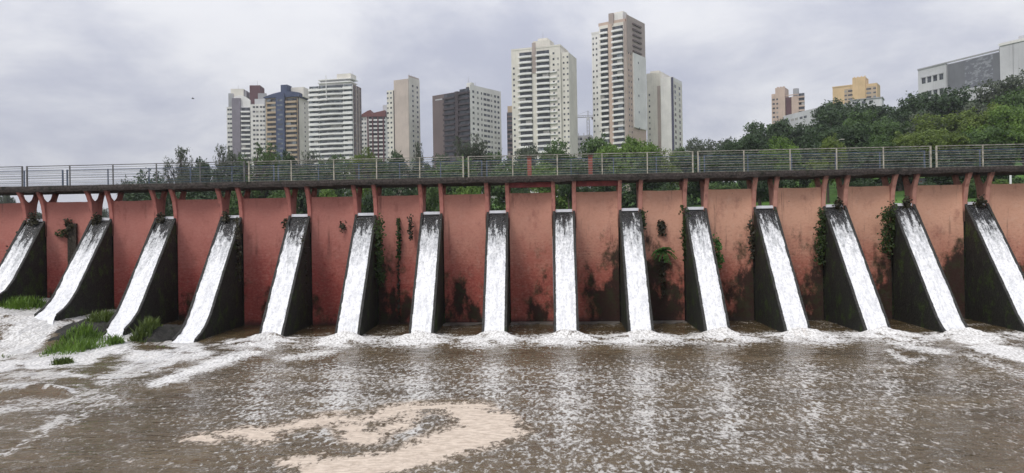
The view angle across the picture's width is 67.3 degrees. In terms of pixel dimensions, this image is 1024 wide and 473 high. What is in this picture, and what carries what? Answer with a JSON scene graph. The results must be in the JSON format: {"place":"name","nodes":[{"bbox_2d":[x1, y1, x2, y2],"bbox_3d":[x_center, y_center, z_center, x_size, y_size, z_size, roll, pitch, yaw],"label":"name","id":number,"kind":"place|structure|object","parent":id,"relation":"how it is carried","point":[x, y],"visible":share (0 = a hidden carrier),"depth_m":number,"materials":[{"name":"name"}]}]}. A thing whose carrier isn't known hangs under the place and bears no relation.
{"place":"outdoors","nodes":[
{"label":"outdoors","id":0,"kind":"place"},
{"bbox_2d":[48,318,182,343],"bbox_3d":[-19.744,4.176,32.137,16.640,2.576,13.440,-1,0,3],"label":"rock bank","id":1,"kind":"object","parent":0,"point":[166,332],"visible":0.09,"depth_m":32.92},
{"bbox_2d":[0,294,47,310],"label":"grass clump","id":2,"kind":"object","parent":1,"relation":"on","point":[22,302],"visible":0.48,"depth_m":35.63,"materials":[{"name":"green plant"}]},
{"bbox_2d":[36,321,126,356],"bbox_3d":[-17.311,4.197,30.540,2.895,1.295,4.715,-1,0,3],"label":"grass clump","id":3,"kind":"object","parent":1,"relation":"on","point":[83,335],"visible":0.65,"depth_m":31.17,"materials":[{"name":"green plant"}]},
{"bbox_2d":[127,315,162,342],"bbox_3d":[-15.644,4.052,32.760,1.535,1.448,2.210,-1,0,3],"label":"grass clump","id":4,"kind":"object","parent":1,"relation":"on","point":[147,328],"visible":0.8,"depth_m":32.48,"materials":[{"name":"plant"}]},
{"bbox_2d":[362,105,387,175],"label":"apartment block","id":5,"kind":"structure","parent":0,"point":[374,131],"depth_m":519.73,"materials":[{"name":"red concrete"}]},
{"bbox_2d":[0,298,1023,472],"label":"river water","id":6,"kind":"structure","parent":0,"point":[821,396],"depth_m":19.52,"materials":[{"name":"brown liquid"}]},
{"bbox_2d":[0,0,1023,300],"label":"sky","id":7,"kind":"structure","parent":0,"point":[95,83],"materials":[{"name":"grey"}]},
{"bbox_2d":[0,172,1023,325],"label":"dam","id":8,"kind":"structure","parent":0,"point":[940,209],"depth_m":37.86,"materials":[{"name":"paint"}]},
{"bbox_2d":[0,219,45,303],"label":"spillway chute","id":9,"kind":"object","parent":8,"relation":"attached to","point":[29,278],"visible":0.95,"depth_m":38.13,"materials":[{"name":"concrete"}]},
{"bbox_2d":[0,224,32,292],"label":"cascade","id":10,"kind":"object","parent":9,"relation":"on","point":[10,265],"visible":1,"depth_m":37.17,"materials":[{"name":"white liquid"}]},
{"bbox_2d":[34,218,112,320],"bbox_3d":[-20.667,2.454,36.543,1.064,6.835,5.140,-1,0,-1],"label":"spillway chute","id":11,"kind":"object","parent":8,"relation":"attached to","point":[93,292],"visible":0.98,"depth_m":37.45,"materials":[{"name":"concrete"}]},
{"bbox_2d":[34,224,105,324],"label":"cascade","id":12,"kind":"object","parent":11,"relation":"on","point":[72,278],"visible":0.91,"depth_m":36.12,"materials":[{"name":"white liquid"}]},
{"bbox_2d":[107,216,176,334],"bbox_3d":[-17.307,2.398,36.045,1.064,6.835,5.740,-1,0,-2],"label":"spillway chute","id":13,"kind":"object","parent":8,"relation":"attached to","point":[159,299],"visible":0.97,"depth_m":37.18,"materials":[{"name":"concrete"}]},
{"bbox_2d":[106,225,167,336],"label":"cascade","id":14,"kind":"object","parent":13,"relation":"on","point":[131,303],"visible":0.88,"depth_m":35.66,"materials":[{"name":"white liquid"}]},
{"bbox_2d":[171,215,242,341],"bbox_3d":[-13.947,2.343,35.594,1.064,6.835,6.240,-1,0,-1],"label":"spillway chute","id":15,"kind":"object","parent":8,"relation":"attached to","point":[226,313],"visible":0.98,"depth_m":36.60,"materials":[{"name":"concrete"}]},
{"bbox_2d":[171,225,235,342],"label":"cascade","id":16,"kind":"object","parent":15,"relation":"on","point":[202,306],"visible":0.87,"depth_m":35.18,"materials":[{"name":"white liquid"}]},
{"bbox_2d":[259,214,311,336],"bbox_3d":[-10.466,2.287,35.487,1.064,6.835,6.040,-1,0,-1],"label":"spillway chute","id":17,"kind":"object","parent":8,"relation":"attached to","point":[298,316],"visible":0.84,"depth_m":36.66,"materials":[{"name":"concrete"}]},
{"bbox_2d":[262,227,303,334],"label":"cascade","id":18,"kind":"object","parent":17,"relation":"on","point":[279,299],"visible":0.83,"depth_m":35.06,"materials":[{"name":"white liquid"}]},
{"bbox_2d":[335,213,377,335],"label":"spillway chute","id":19,"kind":"object","parent":8,"relation":"attached to","point":[368,318],"visible":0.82,"depth_m":36.33,"materials":[{"name":"concrete"}]},
{"bbox_2d":[337,222,372,333],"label":"cascade","id":20,"kind":"object","parent":19,"relation":"on","point":[352,298],"visible":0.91,"depth_m":34.95,"materials":[{"name":"white liquid"}]},
{"bbox_2d":[373,213,387,290],"bbox_3d":[-6.394,0.736,37.251,0.683,3.787,0.681,-1,0,-11],"label":"ivy clump","id":21,"kind":"object","parent":19,"relation":"attached to","point":[379,254],"visible":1,"depth_m":37.19,"materials":[{"name":"green plant"}]},
{"bbox_2d":[408,212,443,333],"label":"spillway chute","id":22,"kind":"object","parent":8,"relation":"attached to","point":[429,219],"visible":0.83,"depth_m":36.28,"materials":[{"name":"concrete"}]},
{"bbox_2d":[411,220,438,332],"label":"cascade","id":23,"kind":"object","parent":22,"relation":"on","point":[424,298],"visible":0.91,"depth_m":34.77,"materials":[{"name":"white liquid"}]},
{"bbox_2d":[482,210,509,332],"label":"spillway chute","id":24,"kind":"object","parent":8,"relation":"attached to","point":[501,220],"visible":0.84,"depth_m":36.40,"materials":[{"name":"concrete"}]},
{"bbox_2d":[484,219,505,330],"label":"cascade","id":25,"kind":"object","parent":24,"relation":"on","point":[495,293],"visible":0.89,"depth_m":34.51,"materials":[{"name":"white liquid"}]},
{"bbox_2d":[0,166,1023,195],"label":"footbridge","id":26,"kind":"object","parent":8,"relation":"on","point":[545,181],"visible":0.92,"depth_m":37.33,"materials":[{"name":"concrete"}]},
{"bbox_2d":[26,161,244,186],"bbox_3d":[-18.825,-3.102,38.374,11.246,1.060,0.064,-1,0,3],"label":"railing","id":27,"kind":"object","parent":26,"relation":"on","point":[113,172],"visible":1,"depth_m":38.38,"materials":[{"name":"grey metal"}]},
{"bbox_2d":[66,165,274,185],"bbox_3d":[-18.001,-3.107,40.449,11.246,1.060,0.064,-1,0,3],"label":"railing","id":28,"kind":"object","parent":26,"relation":"on","point":[231,171],"visible":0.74,"depth_m":40.43,"materials":[{"name":"grey metal"}]},
{"bbox_2d":[248,156,463,181],"bbox_3d":[-7.690,-3.282,37.713,10.716,1.060,0.064,-1,0,3],"label":"railing","id":29,"kind":"object","parent":26,"relation":"on","point":[376,166],"visible":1,"depth_m":37.70,"materials":[{"name":"grey metal"}]},
{"bbox_2d":[277,160,482,180],"bbox_3d":[-6.866,-3.288,39.787,10.716,1.060,0.064,-1,0,3],"label":"railing","id":30,"kind":"object","parent":26,"relation":"on","point":[380,170],"visible":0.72,"depth_m":39.80,"materials":[{"name":"grey metal"}]},
{"bbox_2d":[468,151,693,176],"bbox_3d":[3.260,-3.460,37.062,10.834,1.060,0.064,-1,0,3],"label":"railing","id":31,"kind":"object","parent":26,"relation":"on","point":[602,166],"visible":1,"depth_m":37.05,"materials":[{"name":"grey metal"}]},
{"bbox_2d":[486,156,699,175],"bbox_3d":[4.085,-3.465,39.137,10.834,1.060,0.064,-1,0,3],"label":"railing","id":32,"kind":"object","parent":26,"relation":"on","point":[593,163],"visible":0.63,"depth_m":39.11,"materials":[{"name":"grey metal"}]},
{"bbox_2d":[697,146,931,171],"bbox_3d":[14.265,-3.640,36.408,10.841,1.062,0.064,-1,0,3],"label":"railing","id":33,"kind":"object","parent":26,"relation":"on","point":[836,161],"visible":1,"depth_m":36.39,"materials":[{"name":"grey metal"}]},
{"bbox_2d":[704,151,925,171],"bbox_3d":[15.089,-3.644,38.483,10.841,1.060,0.064,-1,0,3],"label":"railing","id":34,"kind":"object","parent":26,"relation":"on","point":[818,158],"visible":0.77,"depth_m":38.45,"materials":[{"name":"grey metal"}]},
{"bbox_2d":[935,144,1023,166],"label":"railing","id":35,"kind":"object","parent":26,"relation":"on","point":[937,159],"visible":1,"depth_m":35.95,"materials":[{"name":"metal"}]},
{"bbox_2d":[553,209,578,331],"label":"spillway chute","id":36,"kind":"object","parent":8,"relation":"attached to","point":[565,214],"visible":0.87,"depth_m":35.77,"materials":[{"name":"concrete"}]},
{"bbox_2d":[555,216,575,330],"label":"cascade","id":37,"kind":"object","parent":36,"relation":"on","point":[565,295],"visible":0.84,"depth_m":34.43,"materials":[{"name":"white liquid"}]},
{"bbox_2d":[619,208,653,331],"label":"spillway chute","id":38,"kind":"object","parent":8,"relation":"attached to","point":[626,216],"visible":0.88,"depth_m":35.85,"materials":[{"name":"concrete"}]},
{"bbox_2d":[623,213,650,330],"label":"cascade","id":39,"kind":"object","parent":38,"relation":"on","point":[639,313],"visible":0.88,"depth_m":34.13,"materials":[{"name":"white liquid"}]},
{"bbox_2d":[684,207,729,331],"bbox_3d":[8.699,1.976,34.339,1.064,6.835,6.040,-1,0,4],"label":"spillway chute","id":40,"kind":"object","parent":8,"relation":"attached to","point":[695,316],"visible":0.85,"depth_m":35.49,"materials":[{"name":"concrete"}]},
{"bbox_2d":[689,216,726,329],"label":"cascade","id":41,"kind":"object","parent":40,"relation":"on","point":[713,307],"visible":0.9,"depth_m":34.00,"materials":[{"name":"white liquid"}]},
{"bbox_2d":[753,205,810,331],"bbox_3d":[11.973,1.923,34.145,1.064,6.835,6.040,-1,0,5],"label":"spillway chute","id":42,"kind":"object","parent":8,"relation":"attached to","point":[769,311],"visible":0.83,"depth_m":35.30,"materials":[{"name":"concrete"}]},
{"bbox_2d":[760,214,807,329],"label":"cascade","id":43,"kind":"object","parent":42,"relation":"on","point":[791,306],"visible":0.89,"depth_m":33.80,"materials":[{"name":"white liquid"}]},
{"bbox_2d":[823,204,890,331],"bbox_3d":[15.216,1.870,33.953,1.064,6.835,6.040,-1,0,5],"label":"spillway chute","id":44,"kind":"object","parent":8,"relation":"attached to","point":[842,307],"visible":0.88,"depth_m":35.05,"materials":[{"name":"concrete"}]},
{"bbox_2d":[812,207,829,265],"bbox_3d":[14.736,-0.009,36.569,0.910,2.827,0.643,-1,0,3],"label":"ivy clump","id":45,"kind":"object","parent":44,"relation":"attached to","point":[821,244],"visible":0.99,"depth_m":36.49,"materials":[{"name":"green plant"}]},
{"bbox_2d":[830,212,887,329],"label":"cascade","id":46,"kind":"object","parent":44,"relation":"on","point":[868,302],"visible":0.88,"depth_m":33.55,"materials":[{"name":"white liquid"}]},
{"bbox_2d":[892,203,967,332],"bbox_3d":[18.283,1.819,33.475,1.064,6.835,6.640,-1,0,7],"label":"spillway chute","id":47,"kind":"object","parent":8,"relation":"attached to","point":[913,304],"visible":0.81,"depth_m":34.81,"materials":[{"name":"concrete"}]},
{"bbox_2d":[876,199,897,258],"bbox_3d":[17.792,-0.345,36.394,1.213,2.823,0.794,-1,0,3],"label":"ivy clump","id":48,"kind":"object","parent":47,"relation":"attached to","point":[886,217],"visible":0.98,"depth_m":36.31,"materials":[{"name":"green plant"}]},
{"bbox_2d":[901,208,964,329],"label":"cascade","id":49,"kind":"object","parent":47,"relation":"on","point":[940,296],"visible":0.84,"depth_m":33.42,"materials":[{"name":"white liquid"}]},
{"bbox_2d":[965,202,1023,331],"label":"spillway chute","id":50,"kind":"object","parent":8,"relation":"attached to","point":[989,300],"visible":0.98,"depth_m":34.82,"materials":[{"name":"concrete"}]},
{"bbox_2d":[976,208,1023,322],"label":"cascade","id":51,"kind":"object","parent":50,"relation":"on","point":[1005,264],"visible":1,"depth_m":33.73,"materials":[{"name":"white liquid"}]},
{"bbox_2d":[511,38,578,196],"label":"apartment tower","id":52,"kind":"structure","parent":0,"point":[544,90],"depth_m":414.29,"materials":[{"name":"white concrete"}]},
{"bbox_2d":[492,156,1023,235],"bbox_3d":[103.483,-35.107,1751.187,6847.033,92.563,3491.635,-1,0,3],"label":"park ground","id":53,"kind":"structure","parent":0,"point":[899,196],"depth_m":116.86,"materials":[{"name":"green plant"}]},
{"bbox_2d":[159,146,202,208],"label":"tree","id":54,"kind":"object","parent":53,"relation":"on","point":[181,156],"visible":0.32,"depth_m":127.16,"materials":[{"name":"green plant"}]},
{"bbox_2d":[227,82,266,175],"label":"apartment tower","id":55,"kind":"structure","parent":53,"relation":"on","point":[246,120],"depth_m":499.92,"materials":[{"name":"white concrete"}]},
{"bbox_2d":[236,140,283,197],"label":"tree","id":56,"kind":"object","parent":53,"relation":"on","point":[257,169],"visible":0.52,"depth_m":126.90,"materials":[{"name":"green plant"}]},
{"bbox_2d":[263,85,309,207],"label":"apartment tower","id":57,"kind":"structure","parent":53,"relation":"on","point":[287,119],"depth_m":471.14,"materials":[{"name":"beige concrete"}]},
{"bbox_2d":[266,159,325,213],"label":"tree","id":58,"kind":"object","parent":53,"relation":"on","point":[302,204],"visible":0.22,"depth_m":123.34,"materials":[{"name":"green plant"}]},
{"bbox_2d":[307,160,356,213],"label":"tree","id":59,"kind":"object","parent":53,"relation":"on","point":[339,191],"visible":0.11,"depth_m":119.39,"materials":[{"name":"green plant"}]},
{"bbox_2d":[308,73,361,195],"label":"apartment tower","id":60,"kind":"structure","parent":53,"relation":"on","point":[335,115],"depth_m":457.64,"materials":[{"name":"white concrete"}]},
{"bbox_2d":[345,147,376,195],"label":"tree","id":61,"kind":"object","parent":53,"relation":"on","point":[365,159],"visible":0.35,"depth_m":131.53,"materials":[{"name":"green plant"}]},
{"bbox_2d":[334,152,390,195],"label":"tree","id":62,"kind":"object","parent":53,"relation":"on","point":[380,162],"visible":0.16,"depth_m":138.52,"materials":[{"name":"green plant"}]},
{"bbox_2d":[387,74,420,194],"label":"apartment tower","id":63,"kind":"structure","parent":53,"relation":"on","point":[403,116],"depth_m":453.81,"materials":[{"name":"beige concrete"}]},
{"bbox_2d":[382,159,433,195],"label":"tree","id":64,"kind":"object","parent":53,"relation":"on","point":[405,191],"visible":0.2,"depth_m":128.94,"materials":[{"name":"green plant"}]},
{"bbox_2d":[426,154,483,198],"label":"tree","id":65,"kind":"object","parent":53,"relation":"on","point":[449,189],"visible":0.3,"depth_m":123.51,"materials":[{"name":"green plant"}]},
{"bbox_2d":[432,77,501,201],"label":"apartment tower","id":66,"kind":"structure","parent":53,"relation":"on","point":[467,112],"depth_m":439.20,"materials":[{"name":"grey concrete"}]},
{"bbox_2d":[452,133,491,193],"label":"tree","id":67,"kind":"object","parent":53,"relation":"on","point":[474,148],"visible":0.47,"depth_m":129.19,"materials":[{"name":"green plant"}]},
{"bbox_2d":[483,156,535,210],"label":"tree","id":68,"kind":"object","parent":53,"relation":"on","point":[498,192],"visible":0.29,"depth_m":117.67,"materials":[{"name":"green plant"}]},
{"bbox_2d":[526,161,581,208],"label":"tree","id":69,"kind":"object","parent":53,"relation":"on","point":[561,203],"visible":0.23,"depth_m":110.88,"materials":[{"name":"green plant"}]},
{"bbox_2d":[539,138,582,174],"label":"tree","id":70,"kind":"object","parent":53,"relation":"on","point":[555,150],"visible":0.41,"depth_m":137.53,"materials":[{"name":"green plant"}]},
{"bbox_2d":[566,131,614,190],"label":"tree","id":71,"kind":"object","parent":53,"relation":"on","point":[589,146],"visible":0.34,"depth_m":136.81,"materials":[{"name":"green plant"}]},
{"bbox_2d":[579,159,629,207],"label":"tree","id":72,"kind":"object","parent":53,"relation":"on","point":[608,188],"visible":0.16,"depth_m":110.75,"materials":[{"name":"green plant"}]},
{"bbox_2d":[594,135,640,185],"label":"tree","id":73,"kind":"object","parent":53,"relation":"on","point":[628,146],"visible":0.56,"depth_m":121.42,"materials":[{"name":"green plant"}]},
{"bbox_2d":[591,11,646,188],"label":"apartment tower","id":74,"kind":"structure","parent":53,"relation":"on","point":[619,80],"depth_m":420.92,"materials":[{"name":"white concrete"}]},
{"bbox_2d":[622,139,664,184],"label":"tree","id":75,"kind":"object","parent":53,"relation":"on","point":[643,147],"visible":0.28,"depth_m":114.47,"materials":[{"name":"green plant"}]},
{"bbox_2d":[623,158,669,207],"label":"tree","id":76,"kind":"object","parent":53,"relation":"on","point":[631,195],"visible":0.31,"depth_m":107.18,"materials":[{"name":"green plant"}]},
{"bbox_2d":[646,70,682,182],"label":"apartment tower","id":77,"kind":"structure","parent":53,"relation":"on","point":[664,113],"depth_m":446.55,"materials":[{"name":"white concrete"}]},
{"bbox_2d":[676,152,742,203],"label":"tree","id":78,"kind":"object","parent":53,"relation":"on","point":[693,188],"visible":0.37,"depth_m":116.56,"materials":[{"name":"green plant"}]},
{"bbox_2d":[722,133,770,171],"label":"tree","id":79,"kind":"object","parent":53,"relation":"on","point":[750,142],"visible":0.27,"depth_m":138.39,"materials":[{"name":"green plant"}]},
{"bbox_2d":[734,157,776,205],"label":"tree","id":80,"kind":"object","parent":53,"relation":"on","point":[762,187],"visible":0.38,"depth_m":91.12,"materials":[{"name":"green plant"}]},
{"bbox_2d":[752,134,804,184],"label":"tree","id":81,"kind":"object","parent":53,"relation":"on","point":[784,146],"visible":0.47,"depth_m":118.19,"materials":[{"name":"green plant"}]},
{"bbox_2d":[771,86,804,123],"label":"apartment tower","id":82,"kind":"structure","parent":53,"relation":"on","point":[783,103],"depth_m":521.21,"materials":[{"name":"beige concrete"}]},
{"bbox_2d":[766,117,811,148],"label":"tree","id":83,"kind":"object","parent":53,"relation":"on","point":[794,134],"visible":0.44,"depth_m":187.35,"materials":[{"name":"green plant"}]},
{"bbox_2d":[787,142,821,187],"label":"tree","id":84,"kind":"object","parent":53,"relation":"on","point":[805,183],"visible":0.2,"depth_m":126.59,"materials":[{"name":"green plant"}]},
{"bbox_2d":[783,104,850,128],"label":"building","id":85,"kind":"structure","parent":53,"relation":"on","point":[797,117],"depth_m":455.91,"materials":[{"name":"white concrete"}]},
{"bbox_2d":[805,131,847,202],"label":"tree","id":86,"kind":"object","parent":53,"relation":"on","point":[832,142],"visible":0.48,"depth_m":104.01,"materials":[{"name":"green plant"}]},
{"bbox_2d":[798,105,863,149],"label":"tree","id":87,"kind":"object","parent":53,"relation":"on","point":[833,120],"visible":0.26,"depth_m":173.37,"materials":[{"name":"green plant"}]},
{"bbox_2d":[808,120,875,182],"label":"tree","id":88,"kind":"object","parent":53,"relation":"on","point":[859,137],"visible":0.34,"depth_m":137.54,"materials":[{"name":"green plant"}]},
{"bbox_2d":[810,97,892,135],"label":"tree","id":89,"kind":"object","parent":53,"relation":"on","point":[880,111],"visible":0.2,"depth_m":209.16,"materials":[{"name":"green plant"}]},
{"bbox_2d":[832,76,879,103],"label":"apartment tower","id":90,"kind":"structure","parent":53,"relation":"on","point":[861,87],"depth_m":567.69,"materials":[{"name":"beige concrete"}]},
{"bbox_2d":[834,148,882,188],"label":"tree","id":91,"kind":"object","parent":53,"relation":"on","point":[853,181],"visible":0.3,"depth_m":116.44,"materials":[{"name":"green plant"}]},
{"bbox_2d":[840,107,894,141],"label":"tree","id":92,"kind":"object","parent":53,"relation":"on","point":[861,116],"visible":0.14,"depth_m":163.64,"materials":[{"name":"green plant"}]},
{"bbox_2d":[853,134,901,178],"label":"tree","id":93,"kind":"object","parent":53,"relation":"on","point":[881,144],"visible":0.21,"depth_m":116.42,"materials":[{"name":"green plant"}]},
{"bbox_2d":[857,118,911,145],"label":"tree","id":94,"kind":"object","parent":53,"relation":"on","point":[892,127],"visible":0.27,"depth_m":147.50,"materials":[{"name":"green plant"}]},
{"bbox_2d":[863,145,928,190],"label":"tree","id":95,"kind":"object","parent":53,"relation":"on","point":[896,163],"visible":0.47,"depth_m":110.73,"materials":[{"name":"green plant"}]},
{"bbox_2d":[889,129,939,166],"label":"tree","id":96,"kind":"object","parent":53,"relation":"on","point":[906,140],"visible":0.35,"depth_m":114.42,"materials":[{"name":"green plant"}]},
{"bbox_2d":[884,90,960,128],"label":"tree","id":97,"kind":"object","parent":53,"relation":"on","point":[918,104],"visible":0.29,"depth_m":196.12,"materials":[{"name":"green plant"}]},
{"bbox_2d":[907,105,983,144],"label":"tree","id":98,"kind":"object","parent":53,"relation":"on","point":[928,125],"visible":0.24,"depth_m":140.97,"materials":[{"name":"green plant"}]},
{"bbox_2d":[922,146,981,184],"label":"tree","id":99,"kind":"object","parent":53,"relation":"on","point":[943,161],"visible":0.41,"depth_m":106.63,"materials":[{"name":"green plant"}]},
{"bbox_2d":[923,128,984,165],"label":"tree","id":100,"kind":"object","parent":53,"relation":"on","point":[943,137],"visible":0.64,"depth_m":110.41,"materials":[{"name":"green plant"}]},
{"bbox_2d":[917,47,999,106],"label":"institutional building","id":101,"kind":"structure","parent":53,"relation":"on","point":[975,71],"depth_m":262.77,"materials":[{"name":"concrete"}]},
{"bbox_2d":[933,83,995,130],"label":"tree","id":102,"kind":"object","parent":53,"relation":"on","point":[953,100],"visible":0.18,"depth_m":192.46,"materials":[{"name":"green plant"}]},
{"bbox_2d":[952,101,1007,135],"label":"tree","id":103,"kind":"object","parent":53,"relation":"on","point":[975,120],"visible":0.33,"depth_m":132.82,"materials":[{"name":"green plant"}]},
{"bbox_2d":[956,68,1023,118],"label":"tree","id":104,"kind":"object","parent":53,"relation":"on","point":[1012,82],"visible":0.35,"depth_m":185.02,"materials":[{"name":"green plant"}]},
{"bbox_2d":[960,125,1022,164],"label":"tree","id":105,"kind":"object","parent":53,"relation":"on","point":[995,135],"visible":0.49,"depth_m":110.38,"materials":[{"name":"green plant"}]},
{"bbox_2d":[962,102,1023,164],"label":"tree","id":106,"kind":"object","parent":53,"relation":"on","point":[1005,116],"visible":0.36,"depth_m":125.06,"materials":[{"name":"green plant"}]},
{"bbox_2d":[972,143,1023,183],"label":"tree","id":107,"kind":"object","parent":53,"relation":"on","point":[991,160],"visible":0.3,"depth_m":106.28,"materials":[{"name":"green plant"}]},
{"bbox_2d":[990,86,1023,108],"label":"tree","id":108,"kind":"object","parent":53,"relation":"on","point":[1012,98],"visible":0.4,"depth_m":151.76,"materials":[{"name":"green plant"}]},
{"bbox_2d":[998,35,1023,85],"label":"institutional building","id":109,"kind":"structure","parent":53,"relation":"on","point":[1012,57],"depth_m":243.55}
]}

